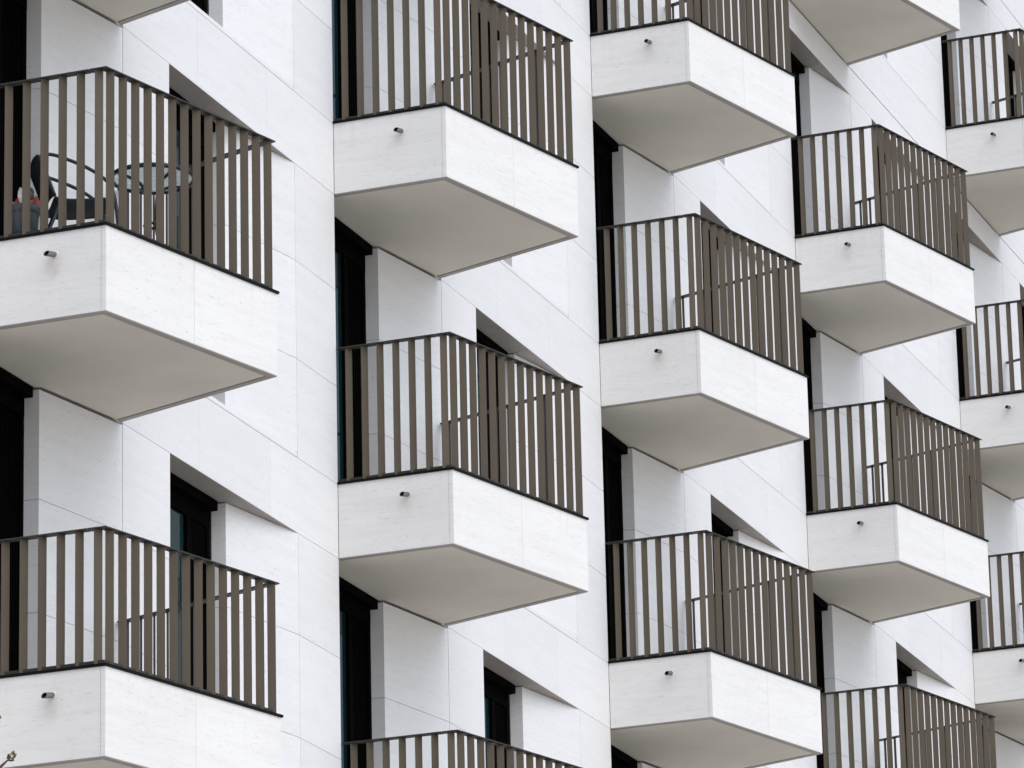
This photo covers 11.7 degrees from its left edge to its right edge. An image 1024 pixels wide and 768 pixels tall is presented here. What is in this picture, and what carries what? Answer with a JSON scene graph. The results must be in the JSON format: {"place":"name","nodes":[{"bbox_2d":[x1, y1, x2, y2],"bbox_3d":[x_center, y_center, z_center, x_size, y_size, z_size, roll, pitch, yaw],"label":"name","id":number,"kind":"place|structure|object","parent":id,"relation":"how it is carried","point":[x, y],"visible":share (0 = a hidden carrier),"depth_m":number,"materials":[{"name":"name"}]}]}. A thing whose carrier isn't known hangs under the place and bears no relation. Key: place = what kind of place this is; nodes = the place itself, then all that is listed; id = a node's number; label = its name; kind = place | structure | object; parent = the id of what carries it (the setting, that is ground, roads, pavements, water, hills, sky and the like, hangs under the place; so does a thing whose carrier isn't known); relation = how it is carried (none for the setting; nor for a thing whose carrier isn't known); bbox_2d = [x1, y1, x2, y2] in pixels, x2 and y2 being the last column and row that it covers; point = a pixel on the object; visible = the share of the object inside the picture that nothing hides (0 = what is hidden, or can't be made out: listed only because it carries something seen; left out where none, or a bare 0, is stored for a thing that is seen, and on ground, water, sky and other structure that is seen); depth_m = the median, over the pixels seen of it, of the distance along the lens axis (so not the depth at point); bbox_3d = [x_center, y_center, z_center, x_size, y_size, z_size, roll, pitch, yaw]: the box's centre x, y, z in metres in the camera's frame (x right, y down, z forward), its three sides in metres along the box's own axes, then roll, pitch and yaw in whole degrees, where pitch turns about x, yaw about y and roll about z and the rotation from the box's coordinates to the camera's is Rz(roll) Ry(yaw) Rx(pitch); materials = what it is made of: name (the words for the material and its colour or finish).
{"place":"outdoors","nodes":[
{"label":"outdoors","id":0,"kind":"place"},
{"label":"ground","id":1,"kind":"structure","parent":0,"visible":0},
{"bbox_2d":[0,715,16,767],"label":"budding tree","id":2,"kind":"object","parent":1,"relation":"on","point":[8,757],"visible":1,"depth_m":19.84,"materials":[{"name":"brown plant"}]},
{"bbox_2d":[0,0,1023,767],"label":"apartment building","id":3,"kind":"structure","parent":1,"relation":"on","point":[512,384],"depth_m":41.37,"materials":[{"name":"stone"}]},
{"bbox_2d":[0,0,26,235],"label":"balcony door","id":4,"kind":"structure","parent":3,"relation":"in","point":[13,13],"depth_m":35.05,"materials":[{"name":"black glass"}]},
{"bbox_2d":[0,367,32,670],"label":"balcony door","id":5,"kind":"structure","parent":3,"relation":"in","point":[14,391],"depth_m":34.20,"materials":[{"name":"black glass"}]},
{"bbox_2d":[12,203,39,233],"bbox_3d":[-3.271,-1.039,33.579,0.224,0.296,0.224,-8,-18,19],"label":"planter pot","id":6,"kind":"object","parent":3,"relation":"on","point":[17,216],"visible":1,"depth_m":33.51,"materials":[{"name":"grey plastic"}]},
{"bbox_2d":[17,187,21,202],"bbox_3d":[-3.274,-1.236,33.590,0.080,0.184,0.077,-18,-19,4],"label":"crumpled bag","id":7,"kind":"object","parent":6,"relation":"in","point":[19,195],"visible":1,"depth_m":33.57,"materials":[{"name":"white plastic"}]},
{"bbox_2d":[30,187,34,199],"bbox_3d":[-3.249,-1.275,33.682,0.073,0.106,0.085,-17,-23,42],"label":"crumpled bag","id":8,"kind":"object","parent":6,"relation":"in","point":[32,196],"visible":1,"depth_m":33.67,"materials":[{"name":"grey plastic"}]},
{"bbox_2d":[30,196,39,206],"bbox_3d":[-3.194,-1.205,33.636,0.061,0.145,0.089,-23,-47,37],"label":"crumpled bag","id":9,"kind":"object","parent":6,"relation":"in","point":[35,200],"visible":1,"depth_m":33.62,"materials":[{"name":"red plastic"}]},
{"bbox_2d":[31,153,117,227],"bbox_3d":[-2.960,-1.159,33.950,0.598,0.717,0.466,3,-18,-13],"label":"garden chair","id":10,"kind":"object","parent":3,"relation":"on","point":[71,203],"visible":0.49,"depth_m":33.88,"materials":[{"name":"black metal"}]},
{"bbox_2d":[114,162,191,233],"bbox_3d":[-2.451,-1.078,34.224,0.603,0.715,0.603,-4,-17,8],"label":"bistro table","id":11,"kind":"object","parent":3,"relation":"on","point":[153,178],"visible":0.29,"depth_m":34.27,"materials":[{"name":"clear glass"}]},
{"bbox_2d":[169,87,215,259],"bbox_3d":[-2.517,-1.033,37.338,0.117,2.358,1.338,-8,-18,19],"label":"window","id":12,"kind":"structure","parent":3,"relation":"in","point":[171,91],"depth_m":37.89,"materials":[{"name":"black glass"}]},
{"bbox_2d":[170,472,217,689],"bbox_3d":[-2.449,1.831,36.447,0.117,2.358,1.338,-8,-18,19],"label":"window","id":13,"kind":"structure","parent":3,"relation":"in","point":[190,508],"depth_m":36.94,"materials":[{"name":"black glass"}]},
{"bbox_2d":[190,0,206,13],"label":"window","id":14,"kind":"structure","parent":3,"relation":"in","point":[202,4],"depth_m":38.51,"materials":[{"name":"black glass"}]},
{"bbox_2d":[332,0,356,127],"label":"balcony door","id":15,"kind":"structure","parent":3,"relation":"in","point":[351,4],"depth_m":41.27,"materials":[{"name":"black glass"}]},
{"bbox_2d":[334,216,372,481],"bbox_3d":[-1.400,-0.146,40.182,0.117,2.413,1.338,-8,-18,19],"label":"balcony door","id":16,"kind":"structure","parent":3,"relation":"in","point":[351,250],"depth_m":40.58,"materials":[{"name":"black glass"}]},
{"bbox_2d":[339,577,377,767],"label":"balcony door","id":17,"kind":"structure","parent":3,"relation":"in","point":[355,605],"depth_m":39.76,"materials":[{"name":"black glass"}]},
{"bbox_2d":[469,4,499,123],"bbox_3d":[-0.362,-2.184,43.907,0.117,2.358,1.338,-8,-18,19],"label":"window","id":18,"kind":"structure","parent":3,"relation":"in","point":[479,21],"depth_m":44.40,"materials":[{"name":"black glass"}]},
{"bbox_2d":[476,328,507,482],"bbox_3d":[-0.295,0.680,43.016,0.117,2.358,1.338,-8,-18,19],"label":"window","id":19,"kind":"structure","parent":3,"relation":"in","point":[481,338],"depth_m":43.47,"materials":[{"name":"black glass"}]},
{"bbox_2d":[483,666,515,767],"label":"window","id":20,"kind":"structure","parent":3,"relation":"in","point":[497,690],"depth_m":42.72,"materials":[{"name":"black glass"}]},
{"bbox_2d":[589,0,607,40],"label":"balcony door","id":21,"kind":"structure","parent":3,"relation":"in","point":[592,3],"depth_m":47.77,"materials":[{"name":"black glass"}]},
{"bbox_2d":[593,121,618,347],"bbox_3d":[0.755,-1.297,46.751,0.117,2.413,1.338,-8,-18,19],"label":"balcony door","id":22,"kind":"structure","parent":3,"relation":"in","point":[604,145],"depth_m":47.23,"materials":[{"name":"black glass"}]},
{"bbox_2d":[602,427,627,665],"bbox_3d":[0.823,1.567,45.860,0.117,2.413,1.338,-8,-18,19],"label":"balcony door","id":23,"kind":"structure","parent":3,"relation":"in","point":[613,448],"depth_m":46.32,"materials":[{"name":"black glass"}]},
{"bbox_2d":[611,745,636,767],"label":"balcony door","id":24,"kind":"structure","parent":3,"relation":"in","point":[619,759],"depth_m":45.55,"materials":[{"name":"black glass"}]},
{"bbox_2d":[700,0,701,24],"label":"window","id":25,"kind":"structure","parent":3,"relation":"in","point":[700,0],"depth_m":51.11,"materials":[{"name":"black glass"}]},
{"bbox_2d":[701,223,717,332],"bbox_3d":[1.860,-0.470,49.585,0.117,2.358,1.338,-8,-18,19],"label":"window","id":26,"kind":"structure","parent":3,"relation":"in","point":[701,223],"depth_m":50.16,"materials":[{"name":"black glass"}]},
{"bbox_2d":[711,512,732,651],"bbox_3d":[1.928,2.393,48.694,0.117,2.358,1.338,-8,-18,19],"label":"window","id":27,"kind":"structure","parent":3,"relation":"in","point":[719,527],"depth_m":49.26,"materials":[{"name":"black glass"}]},
{"bbox_2d":[791,52,804,236],"bbox_3d":[2.910,-2.448,53.319,0.117,2.413,1.338,-8,-18,19],"label":"balcony door","id":28,"kind":"structure","parent":3,"relation":"in","point":[797,68],"depth_m":53.78,"materials":[{"name":"black glass"}]},
{"bbox_2d":[802,318,815,518],"bbox_3d":[2.977,0.416,52.429,0.117,2.413,1.338,-8,-18,19],"label":"balcony door","id":29,"kind":"structure","parent":3,"relation":"in","point":[808,332],"depth_m":53.05,"materials":[{"name":"black glass"}]},
{"bbox_2d":[813,593,827,767],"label":"balcony door","id":30,"kind":"structure","parent":3,"relation":"in","point":[820,605],"depth_m":52.22,"materials":[{"name":"black glass"}]},
{"bbox_2d":[877,147,885,221],"bbox_3d":[4.015,-1.621,56.153,0.117,2.358,1.338,-8,-18,19],"label":"window","id":31,"kind":"structure","parent":3,"relation":"in","point":[877,147],"depth_m":56.91,"materials":[{"name":"black glass"}]},
{"bbox_2d":[884,395,897,497],"bbox_3d":[4.083,1.243,55.263,0.117,2.358,1.338,-8,-18,19],"label":"window","id":32,"kind":"structure","parent":3,"relation":"in","point":[885,397],"depth_m":55.99,"materials":[{"name":"black glass"}]},
{"bbox_2d":[897,659,911,767],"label":"window","id":33,"kind":"structure","parent":3,"relation":"in","point":[903,671],"depth_m":55.06,"materials":[{"name":"black glass"}]},
{"bbox_2d":[941,35,950,130],"bbox_3d":[5.057,-3.920,59.988,0.117,2.413,1.338,-8,-18,19],"label":"balcony door","id":34,"kind":"structure","parent":3,"relation":"in","point":[944,51],"depth_m":60.45,"materials":[{"name":"black glass"}]},
{"bbox_2d":[950,227,964,402],"bbox_3d":[5.132,-0.734,58.997,0.117,2.413,1.338,-8,-18,19],"label":"balcony door","id":35,"kind":"structure","parent":3,"relation":"in","point":[960,362],"depth_m":59.39,"materials":[{"name":"black glass"}]},
{"bbox_2d":[963,473,977,655],"bbox_3d":[5.200,2.130,58.107,0.117,2.413,1.338,-8,-18,19],"label":"balcony door","id":36,"kind":"structure","parent":3,"relation":"in","point":[973,614],"depth_m":58.47,"materials":[{"name":"black glass"}]},
{"bbox_2d":[976,725,984,767],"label":"balcony door","id":37,"kind":"structure","parent":3,"relation":"in","point":[982,725],"depth_m":57.89,"materials":[{"name":"glass"}]},
{"bbox_2d":[1008,54,1014,116],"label":"window","id":38,"kind":"structure","parent":3,"relation":"in","point":[1011,64],"depth_m":63.58,"materials":[{"name":"black glass"}]},
{"bbox_2d":[1021,304,1023,340],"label":"window","id":39,"kind":"structure","parent":3,"relation":"in","point":[1021,304],"depth_m":62.56,"materials":[{"name":"black glass"}]}
]}

